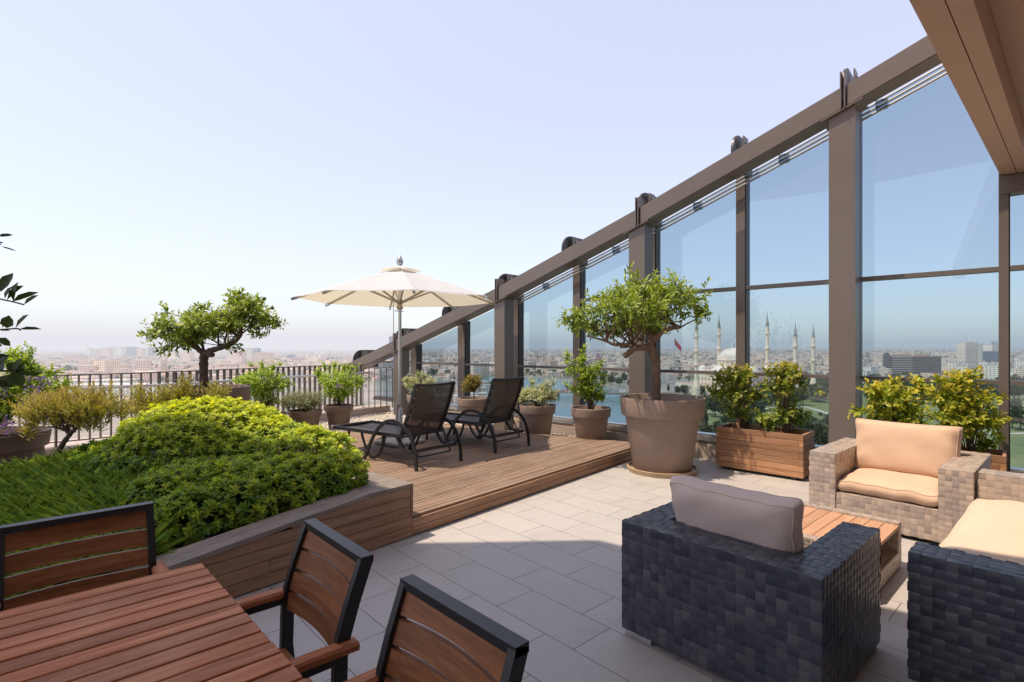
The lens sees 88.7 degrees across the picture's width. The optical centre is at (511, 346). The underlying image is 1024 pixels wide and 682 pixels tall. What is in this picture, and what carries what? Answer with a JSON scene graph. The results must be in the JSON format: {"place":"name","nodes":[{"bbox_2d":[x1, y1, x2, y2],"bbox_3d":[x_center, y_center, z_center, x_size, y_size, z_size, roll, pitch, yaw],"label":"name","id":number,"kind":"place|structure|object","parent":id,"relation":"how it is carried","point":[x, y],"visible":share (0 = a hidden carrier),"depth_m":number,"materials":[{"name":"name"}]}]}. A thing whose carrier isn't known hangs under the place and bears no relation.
{"place":"outdoors","nodes":[
{"label":"outdoors","id":0,"kind":"place"},
{"bbox_2d":[69,381,194,394],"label":"warehouse","id":1,"kind":"structure","parent":0,"point":[117,389],"depth_m":622.23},
{"bbox_2d":[45,410,393,445],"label":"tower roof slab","id":2,"kind":"structure","parent":0,"point":[91,439],"depth_m":8.78,"materials":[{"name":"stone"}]},
{"bbox_2d":[231,358,294,406],"bbox_3d":[-4.098,0.660,8.596,0.925,0.969,0.659,0,0,25],"label":"green shrub","id":3,"kind":"object","parent":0,"point":[265,389],"visible":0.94,"depth_m":8.55,"materials":[{"name":"green plant"}]},
{"bbox_2d":[251,383,292,400],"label":"apartment block","id":4,"kind":"structure","parent":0,"point":[291,389],"depth_m":551.33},
{"bbox_2d":[402,371,436,394],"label":"variegated shrub","id":5,"kind":"object","parent":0,"point":[409,383],"visible":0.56,"depth_m":10.27,"materials":[{"name":"green plant"}]},
{"bbox_2d":[47,440,939,681],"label":"terrace floor","id":6,"kind":"structure","parent":0,"point":[541,571],"depth_m":3.42,"materials":[{"name":"tile"}]},
{"bbox_2d":[0,501,168,610],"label":"dining chair","id":7,"kind":"object","parent":6,"relation":"on","point":[23,535],"visible":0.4,"depth_m":2.02,"materials":[{"name":"wood"}]},
{"bbox_2d":[0,563,307,681],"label":"dining table","id":8,"kind":"object","parent":6,"relation":"on","point":[193,623],"visible":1,"depth_m":1.44,"materials":[{"name":"wood"}]},
{"bbox_2d":[114,442,412,597],"bbox_3d":[-3.565,1.316,3.963,3.848,0.427,4.012,0,0,40],"label":"raised planter","id":9,"kind":"object","parent":6,"relation":"on","point":[376,511],"visible":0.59,"depth_m":3.49,"materials":[{"name":"wood"}]},
{"bbox_2d":[0,233,41,390],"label":"fig tree","id":10,"kind":"object","parent":9,"relation":"on","point":[15,377],"visible":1,"depth_m":2.75,"materials":[{"name":"green plant"}]},
{"bbox_2d":[0,372,134,456],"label":"olive shrub","id":11,"kind":"object","parent":9,"relation":"on","point":[81,410],"visible":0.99,"depth_m":5.38,"materials":[{"name":"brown plant"}]},
{"bbox_2d":[0,432,194,598],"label":"grass","id":12,"kind":"structure","parent":9,"relation":"on","point":[46,486],"depth_m":3.99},
{"bbox_2d":[62,395,370,545],"bbox_3d":[-2.787,0.899,4.904,3.558,0.852,1.860,0,0,41],"label":"clipped hedge","id":13,"kind":"object","parent":9,"relation":"on","point":[242,469],"visible":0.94,"depth_m":4.27,"materials":[{"name":"green plant"}]},
{"bbox_2d":[235,518,372,681],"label":"dining chair","id":14,"kind":"object","parent":6,"relation":"on","point":[326,607],"visible":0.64,"depth_m":1.78,"materials":[{"name":"wood"}]},
{"bbox_2d":[45,404,715,459],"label":"kerb","id":15,"kind":"structure","parent":6,"relation":"on","point":[704,449],"depth_m":8.30,"materials":[{"name":"concrete"}]},
{"bbox_2d":[6,364,367,446],"bbox_3d":[-5.525,0.854,7.951,0.772,0.961,8.522,0,0,37],"label":"railing","id":16,"kind":"object","parent":15,"relation":"on","point":[196,382],"visible":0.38,"depth_m":8.76,"materials":[{"name":"metal"}]},
{"bbox_2d":[362,367,392,407],"bbox_3d":[-2.975,0.900,11.611,0.669,0.894,0.060,0,0,-8],"label":"end railing","id":17,"kind":"object","parent":15,"relation":"on","point":[380,385],"visible":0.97,"depth_m":11.61,"materials":[{"name":"grey metal"}]},
{"bbox_2d":[344,574,528,681],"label":"dining chair","id":18,"kind":"object","parent":6,"relation":"on","point":[498,652],"visible":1,"depth_m":1.34,"materials":[{"name":"wood"}]},
{"bbox_2d":[273,411,605,439],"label":"gravel","id":19,"kind":"structure","parent":6,"relation":"on","point":[381,416],"depth_m":10.70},
{"bbox_2d":[0,426,51,463],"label":"plant pot","id":20,"kind":"object","parent":19,"relation":"on","point":[14,443],"visible":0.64,"depth_m":5.83,"materials":[{"name":"brown plastic"}]},
{"bbox_2d":[0,340,73,435],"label":"flowering shrub","id":21,"kind":"object","parent":20,"relation":"on","point":[31,384],"visible":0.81,"depth_m":5.80,"materials":[{"name":"green plant"}]},
{"bbox_2d":[166,384,250,434],"bbox_3d":[-4.159,1.012,7.200,1.015,0.935,1.015,0,0,-42],"label":"plant pot","id":22,"kind":"object","parent":19,"relation":"on","point":[241,390],"visible":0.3,"depth_m":7.08,"materials":[{"name":"brown ceramic"}]},
{"bbox_2d":[118,371,233,417],"bbox_3d":[-4.112,0.610,6.439,1.396,0.665,0.667,0,0,-11],"label":"olive shrub","id":23,"kind":"object","parent":22,"relation":"on","point":[184,389],"visible":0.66,"depth_m":6.35,"materials":[{"name":"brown plant"}]},
{"bbox_2d":[136,286,287,388],"bbox_3d":[-4.105,-0.106,7.165,2.054,1.466,0.913,0,0,-3],"label":"citrus tree","id":24,"kind":"object","parent":22,"relation":"on","point":[193,329],"visible":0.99,"depth_m":7.12,"materials":[{"name":"green plant"}]},
{"bbox_2d":[288,408,321,426],"bbox_3d":[-3.595,1.288,9.100,0.562,0.385,0.562,0,0,-42],"label":"plant pot","id":25,"kind":"object","parent":19,"relation":"on","point":[310,417],"visible":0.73,"depth_m":8.91,"materials":[{"name":"brown ceramic"}]},
{"bbox_2d":[278,388,324,411],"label":"grey shrub","id":26,"kind":"object","parent":25,"relation":"on","point":[311,402],"visible":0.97,"depth_m":9.01,"materials":[{"name":"green plant"}]},
{"bbox_2d":[324,403,353,429],"bbox_3d":[-3.140,1.265,9.500,0.512,0.430,0.512,0,0,-42],"label":"plant pot","id":27,"kind":"object","parent":19,"relation":"on","point":[337,415],"visible":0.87,"depth_m":9.32,"materials":[{"name":"brown ceramic"}]},
{"bbox_2d":[313,361,366,405],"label":"flowering shrub","id":28,"kind":"object","parent":27,"relation":"on","point":[333,385],"visible":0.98,"depth_m":9.43,"materials":[{"name":"green plant"}]},
{"bbox_2d":[457,396,486,427],"bbox_3d":[-0.701,1.205,9.600,0.597,0.550,0.597,0,0,-42],"label":"plant pot","id":29,"kind":"object","parent":19,"relation":"on","point":[471,402],"visible":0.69,"depth_m":9.37,"materials":[{"name":"beige ceramic"}]},
{"bbox_2d":[461,372,483,398],"bbox_3d":[-0.732,0.737,9.594,0.422,0.610,0.407,0,0,-42],"label":"little tree","id":30,"kind":"object","parent":29,"relation":"on","point":[474,383],"visible":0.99,"depth_m":9.56,"materials":[{"name":"green plant"}]},
{"bbox_2d":[519,403,555,434],"bbox_3d":[0.416,1.208,8.500,0.592,0.545,0.592,0,0,-42],"label":"plant pot","id":31,"kind":"object","parent":19,"relation":"on","point":[539,420],"visible":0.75,"depth_m":8.29,"materials":[{"name":"beige ceramic"}]},
{"bbox_2d":[518,375,559,406],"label":"variegated shrub","id":32,"kind":"object","parent":31,"relation":"on","point":[542,394],"visible":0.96,"depth_m":8.43,"materials":[{"name":"green plant"}]},
{"bbox_2d":[571,405,610,439],"bbox_3d":[1.205,1.200,8.000,0.612,0.560,0.612,0,0,-42],"label":"plant pot","id":33,"kind":"object","parent":19,"relation":"on","point":[590,424],"visible":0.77,"depth_m":7.79,"materials":[{"name":"brown ceramic"}]},
{"bbox_2d":[561,343,609,409],"bbox_3d":[1.120,0.457,7.981,0.797,1.054,0.418,0,0,-2],"label":"flowering shrub","id":34,"kind":"object","parent":33,"relation":"on","point":[585,390],"visible":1,"depth_m":7.97,"materials":[{"name":"green plant"}]},
{"bbox_2d":[283,423,631,534],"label":"wooden deck","id":35,"kind":"structure","parent":6,"relation":"on","point":[448,487],"depth_m":6.07,"materials":[{"name":"brown wood"}]},
{"bbox_2d":[291,255,495,447],"bbox_3d":[-1.598,0.032,7.460,2.683,2.685,2.683,0,0,-42],"label":"parasol","id":36,"kind":"object","parent":35,"relation":"on","point":[399,286],"visible":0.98,"depth_m":7.44,"materials":[{"name":"beige fabric"}]},
{"bbox_2d":[330,381,462,471],"bbox_3d":[-1.510,0.896,6.612,1.791,0.976,0.712,0,0,40],"label":"sun lounger","id":37,"kind":"object","parent":35,"relation":"on","point":[428,408],"visible":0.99,"depth_m":6.22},
{"bbox_2d":[426,376,529,453],"bbox_3d":[-0.655,0.896,7.600,1.791,0.976,0.712,0,0,41],"label":"sun lounger","id":38,"kind":"object","parent":35,"relation":"on","point":[502,399],"visible":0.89,"depth_m":7.16,"materials":[{"name":"metal"}]},
{"bbox_2d":[627,461,697,478],"bbox_3d":[1.869,1.510,6.530,0.860,0.060,0.860,0,0,-42],"label":"saucer","id":39,"kind":"object","parent":6,"relation":"on","point":[692,472],"visible":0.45,"depth_m":6.21,"materials":[{"name":"ceramic"}]},
{"bbox_2d":[620,393,705,473],"bbox_3d":[1.869,1.062,6.530,1.035,0.885,1.035,0,0,-42],"label":"plant pot","id":40,"kind":"object","parent":39,"relation":"on","point":[662,434],"visible":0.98,"depth_m":6.18,"materials":[{"name":"brown ceramic"}]},
{"bbox_2d":[555,261,712,400],"bbox_3d":[1.571,-0.190,6.577,1.673,1.768,1.472,0,0,-42],"label":"citrus tree","id":41,"kind":"object","parent":40,"relation":"on","point":[656,308],"visible":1,"depth_m":6.45,"materials":[{"name":"green plant"}]},
{"bbox_2d":[348,35,1023,473],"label":"glass wall","id":42,"kind":"structure","parent":6,"relation":"on","point":[838,115],"depth_m":6.44,"materials":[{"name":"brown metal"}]},
{"bbox_2d":[909,0,1023,174],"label":"roof canopy","id":43,"kind":"object","parent":42,"relation":"attached to","point":[978,45],"visible":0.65,"depth_m":3.29,"materials":[{"name":"paint"}]},
{"bbox_2d":[622,475,880,681],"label":"armchair","id":44,"kind":"object","parent":6,"relation":"on","point":[736,584],"visible":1,"depth_m":2.43,"materials":[{"name":"wicker"}]},
{"bbox_2d":[716,422,814,479],"bbox_3d":[3.128,1.274,6.494,1.000,0.532,0.500,0,0,43],"label":"planter box","id":45,"kind":"object","parent":6,"relation":"on","point":[754,448],"visible":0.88,"depth_m":6.28,"materials":[{"name":"brown wood"}]},
{"bbox_2d":[703,362,767,428],"bbox_3d":[2.830,0.637,6.629,0.704,0.894,0.541,0,0,-27],"label":"photinia shrub","id":46,"kind":"object","parent":45,"relation":"on","point":[735,392],"visible":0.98,"depth_m":6.60,"materials":[{"name":"green plant"}]},
{"bbox_2d":[752,360,824,433],"bbox_3d":[3.303,0.622,6.315,0.644,0.926,0.697,0,0,-42],"label":"photinia shrub","id":47,"kind":"object","parent":45,"relation":"on","point":[787,414],"visible":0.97,"depth_m":6.30,"materials":[{"name":"green plant"}]},
{"bbox_2d":[802,501,900,588],"bbox_3d":[2.190,1.373,3.633,0.840,0.310,0.676,0,0,-42],"label":"coffee table","id":48,"kind":"object","parent":6,"relation":"on","point":[818,521],"visible":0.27,"depth_m":3.63,"materials":[{"name":"brown wood"}]},
{"bbox_2d":[809,418,991,542],"bbox_3d":[3.428,1.111,4.639,1.036,0.857,1.121,0,0,-42],"label":"armchair","id":49,"kind":"object","parent":6,"relation":"on","point":[919,481],"visible":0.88,"depth_m":4.49,"materials":[{"name":"beige wicker"}]},
{"bbox_2d":[907,469,1023,681],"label":"sofa","id":50,"kind":"object","parent":6,"relation":"on","point":[965,600],"visible":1,"depth_m":2.30,"materials":[{"name":"black wicker"}]},
{"bbox_2d":[965,446,1006,471],"bbox_3d":[4.332,1.274,5.300,0.980,0.532,0.420,0,0,43],"label":"planter box","id":51,"kind":"object","parent":6,"relation":"on","point":[999,459],"visible":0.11,"depth_m":4.87,"materials":[{"name":"brown wood"}]},
{"bbox_2d":[847,373,933,424],"bbox_3d":[3.944,0.678,5.437,0.720,0.812,0.662,0,0,-42],"label":"photinia shrub","id":52,"kind":"object","parent":51,"relation":"on","point":[895,402],"visible":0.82,"depth_m":5.38,"materials":[{"name":"green plant"}]},
{"bbox_2d":[923,365,1011,452],"bbox_3d":[4.431,0.627,5.113,0.803,0.915,0.522,0,0,6],"label":"photinia shrub","id":53,"kind":"object","parent":51,"relation":"on","point":[962,408],"visible":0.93,"depth_m":5.04,"materials":[{"name":"green plant"}]},
{"bbox_2d":[0,348,1023,440],"bbox_3d":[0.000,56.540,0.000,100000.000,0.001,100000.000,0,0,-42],"label":"ground","id":54,"kind":"structure","parent":0,"point":[115,420],"depth_m":788.91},
{"bbox_2d":[63,354,77,359],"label":"tower block","id":55,"kind":"structure","parent":54,"relation":"on","point":[71,356],"depth_m":1917.56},
{"bbox_2d":[86,347,93,356],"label":"tower block","id":56,"kind":"structure","parent":54,"relation":"on","point":[89,351],"depth_m":2622.09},
{"bbox_2d":[49,378,142,384],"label":"warehouse","id":57,"kind":"structure","parent":54,"relation":"on","point":[86,380],"depth_m":687.44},
{"bbox_2d":[100,347,113,356],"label":"tower block","id":58,"kind":"structure","parent":54,"relation":"on","point":[106,351],"depth_m":2782.65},
{"bbox_2d":[117,346,124,354],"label":"tower block","id":59,"kind":"structure","parent":54,"relation":"on","point":[120,350],"depth_m":2787.75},
{"bbox_2d":[126,346,138,356],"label":"tower block","id":60,"kind":"structure","parent":54,"relation":"on","point":[130,351],"depth_m":2613.07,"materials":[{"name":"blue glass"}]},
{"bbox_2d":[136,348,145,354],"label":"tower block","id":61,"kind":"structure","parent":54,"relation":"on","point":[140,351],"depth_m":2616.20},
{"bbox_2d":[148,347,154,356],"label":"tower block","id":62,"kind":"structure","parent":54,"relation":"on","point":[151,350],"depth_m":2471.16,"materials":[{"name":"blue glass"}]},
{"bbox_2d":[168,350,180,360],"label":"tower block","id":63,"kind":"structure","parent":54,"relation":"on","point":[173,354],"depth_m":1691.19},
{"bbox_2d":[182,350,193,361],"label":"tower block","id":64,"kind":"structure","parent":54,"relation":"on","point":[188,357],"depth_m":1761.15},
{"bbox_2d":[231,350,246,364],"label":"tower block","id":65,"kind":"structure","parent":54,"relation":"on","point":[236,357],"depth_m":1460.28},
{"bbox_2d":[244,347,251,357],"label":"tower block","id":66,"kind":"structure","parent":54,"relation":"on","point":[249,352],"depth_m":1920.38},
{"bbox_2d":[253,352,273,363],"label":"apartment block","id":67,"kind":"structure","parent":54,"relation":"on","point":[259,356],"depth_m":1410.09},
{"bbox_2d":[453,395,478,403],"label":"apartment block","id":68,"kind":"structure","parent":54,"relation":"on","point":[455,399],"depth_m":490.29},
{"bbox_2d":[470,390,487,396],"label":"apartment block","id":69,"kind":"structure","parent":54,"relation":"on","point":[484,394],"depth_m":506.91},
{"bbox_2d":[481,385,489,392],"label":"apartment block","id":70,"kind":"structure","parent":54,"relation":"on","point":[485,388],"depth_m":560.64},
{"bbox_2d":[0,349,1023,384],"bbox_3d":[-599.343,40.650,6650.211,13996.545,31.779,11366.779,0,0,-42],"label":"distant city","id":71,"kind":"object","parent":54,"relation":"on","point":[97,364],"visible":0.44,"depth_m":1484.22},
{"bbox_2d":[2,349,1023,386],"bbox_3d":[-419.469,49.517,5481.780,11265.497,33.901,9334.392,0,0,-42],"label":"distant woods","id":72,"kind":"object","parent":54,"relation":"on","point":[428,372],"visible":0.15,"depth_m":1848.79,"materials":[{"name":"green plant"}]},
{"bbox_2d":[607,374,615,382],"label":"park tree","id":73,"kind":"object","parent":54,"relation":"on","point":[610,379],"visible":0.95,"depth_m":779.53,"materials":[{"name":"green plant"}]},
{"bbox_2d":[663,365,678,369],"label":"apartment block","id":74,"kind":"structure","parent":54,"relation":"on","point":[668,367],"depth_m":1077.20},
{"bbox_2d":[674,337,680,393],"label":"flag pole","id":75,"kind":"object","parent":54,"relation":"on","point":[677,345],"visible":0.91,"depth_m":519.79,"materials":[{"name":"metal"}]},
{"bbox_2d":[675,311,815,397],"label":"mosque","id":76,"kind":"structure","parent":54,"relation":"on","point":[726,357],"depth_m":582.22,"materials":[{"name":"stone"}]},
{"bbox_2d":[862,365,878,374],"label":"apartment block","id":77,"kind":"structure","parent":54,"relation":"on","point":[873,370],"depth_m":813.76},
{"bbox_2d":[879,367,891,372],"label":"apartment block","id":78,"kind":"structure","parent":54,"relation":"on","point":[882,369],"depth_m":823.31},
{"bbox_2d":[882,348,940,374],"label":"office building","id":79,"kind":"structure","parent":54,"relation":"on","point":[899,364],"depth_m":843.22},
{"bbox_2d":[948,361,955,369],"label":"apartment block","id":80,"kind":"structure","parent":54,"relation":"on","point":[951,364],"depth_m":898.49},
{"bbox_2d":[955,364,971,373],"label":"apartment block","id":81,"kind":"structure","parent":54,"relation":"on","point":[962,367],"depth_m":796.38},
{"bbox_2d":[956,338,983,365],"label":"hotel","id":82,"kind":"structure","parent":54,"relation":"on","point":[970,353],"depth_m":1220.50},
{"bbox_2d":[983,351,998,362],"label":"hotel","id":83,"kind":"structure","parent":54,"relation":"on","point":[990,356],"depth_m":1241.16,"materials":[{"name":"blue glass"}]},
{"bbox_2d":[984,363,998,379],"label":"apartment block","id":84,"kind":"structure","parent":54,"relation":"on","point":[991,371],"depth_m":779.01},
{"bbox_2d":[983,341,1010,350],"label":"hotel","id":85,"kind":"structure","parent":54,"relation":"on","point":[993,346],"depth_m":1287.95,"materials":[{"name":"paint"}]},
{"bbox_2d":[1013,367,1023,374],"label":"apartment block","id":86,"kind":"structure","parent":54,"relation":"on","point":[1019,371],"depth_m":814.11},
{"bbox_2d":[1014,359,1023,367],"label":"apartment block","id":87,"kind":"structure","parent":54,"relation":"on","point":[1018,362],"depth_m":1011.92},
{"bbox_2d":[0,0,1023,347],"label":"sky","id":88,"kind":"structure","parent":0,"point":[179,153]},
{"bbox_2d":[480,375,625,422],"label":"river","id":89,"kind":"structure","parent":0,"point":[564,403],"depth_m":538.14,"materials":[{"name":"liquid"}]},
{"bbox_2d":[533,389,682,396],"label":"bridge","id":90,"kind":"structure","parent":89,"relation":"on","point":[610,393],"depth_m":567.55,"materials":[{"name":"stone"}]},
{"bbox_2d":[673,385,1023,467],"bbox_3d":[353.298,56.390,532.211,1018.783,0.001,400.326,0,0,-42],"label":"park lawn","id":91,"kind":"structure","parent":0,"point":[1016,450],"depth_m":418.65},
{"bbox_2d":[700,406,708,424],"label":"park tree","id":92,"kind":"object","parent":91,"relation":"on","point":[705,418],"visible":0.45,"depth_m":348.28,"materials":[{"name":"green plant"}]},
{"bbox_2d":[698,422,714,432],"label":"park tree","id":93,"kind":"object","parent":91,"relation":"on","point":[703,427],"visible":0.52,"depth_m":300.32,"materials":[{"name":"green plant"}]},
{"bbox_2d":[710,421,719,432],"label":"park tree","id":94,"kind":"object","parent":91,"relation":"on","point":[715,423],"visible":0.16,"depth_m":307.44,"materials":[{"name":"green plant"}]},
{"bbox_2d":[706,395,724,416],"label":"park tree","id":95,"kind":"object","parent":91,"relation":"on","point":[712,403],"visible":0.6,"depth_m":420.62,"materials":[{"name":"green plant"}]},
{"bbox_2d":[716,401,729,415],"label":"park tree","id":96,"kind":"object","parent":91,"relation":"on","point":[719,409],"visible":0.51,"depth_m":412.92,"materials":[{"name":"green plant"}]},
{"bbox_2d":[718,415,735,424],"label":"park tree","id":97,"kind":"object","parent":91,"relation":"on","point":[724,419],"visible":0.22,"depth_m":297.96,"materials":[{"name":"green plant"}]},
{"bbox_2d":[750,411,760,424],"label":"park tree","id":98,"kind":"object","parent":91,"relation":"on","point":[756,421],"visible":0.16,"depth_m":334.33,"materials":[{"name":"green plant"}]},
{"bbox_2d":[750,399,766,414],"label":"park tree","id":99,"kind":"object","parent":91,"relation":"on","point":[759,405],"visible":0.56,"depth_m":404.10,"materials":[{"name":"green plant"}]},
{"bbox_2d":[760,393,773,410],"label":"park tree","id":100,"kind":"object","parent":91,"relation":"on","point":[766,403],"visible":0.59,"depth_m":458.89,"materials":[{"name":"green plant"}]},
{"bbox_2d":[795,387,810,404],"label":"park tree","id":101,"kind":"object","parent":91,"relation":"on","point":[803,396],"visible":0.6,"depth_m":504.39,"materials":[{"name":"green plant"}]},
{"bbox_2d":[794,417,820,442],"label":"park tree","id":102,"kind":"object","parent":91,"relation":"on","point":[809,422],"visible":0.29,"depth_m":279.23,"materials":[{"name":"green plant"}]},
{"bbox_2d":[806,385,821,401],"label":"park tree","id":103,"kind":"object","parent":91,"relation":"on","point":[811,388],"visible":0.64,"depth_m":536.09,"materials":[{"name":"green plant"}]},
{"bbox_2d":[808,421,828,444],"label":"park tree","id":104,"kind":"object","parent":91,"relation":"on","point":[818,426],"visible":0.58,"depth_m":273.84,"materials":[{"name":"green plant"}]},
{"bbox_2d":[816,388,827,401],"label":"park tree","id":105,"kind":"object","parent":91,"relation":"on","point":[825,395],"visible":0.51,"depth_m":534.26,"materials":[{"name":"green plant"}]},
{"bbox_2d":[819,381,828,399],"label":"park tree","id":106,"kind":"object","parent":91,"relation":"on","point":[825,386],"visible":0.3,"depth_m":557.34,"materials":[{"name":"green plant"}]},
{"bbox_2d":[820,426,828,444],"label":"park tree","id":107,"kind":"object","parent":91,"relation":"on","point":[826,436],"visible":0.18,"depth_m":272.11,"materials":[{"name":"green plant"}]},
{"bbox_2d":[987,384,998,393],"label":"park tree","id":108,"kind":"object","parent":91,"relation":"on","point":[993,386],"visible":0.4,"depth_m":584.24,"materials":[{"name":"green plant"}]},
{"bbox_2d":[1010,385,1022,398],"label":"park tree","id":109,"kind":"object","parent":91,"relation":"on","point":[1015,390],"visible":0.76,"depth_m":550.56,"materials":[{"name":"green plant"}]},
{"bbox_2d":[1010,406,1023,429],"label":"park tree","id":110,"kind":"object","parent":91,"relation":"on","point":[1016,416],"visible":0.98,"depth_m":353.51,"materials":[{"name":"green plant"}]},
{"bbox_2d":[1010,398,1023,409],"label":"park tree","id":111,"kind":"object","parent":91,"relation":"on","point":[1014,402],"visible":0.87,"depth_m":443.32,"materials":[{"name":"green plant"}]},
{"bbox_2d":[713,404,1023,433],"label":"park path","id":112,"kind":"structure","parent":0,"point":[827,413],"depth_m":463.55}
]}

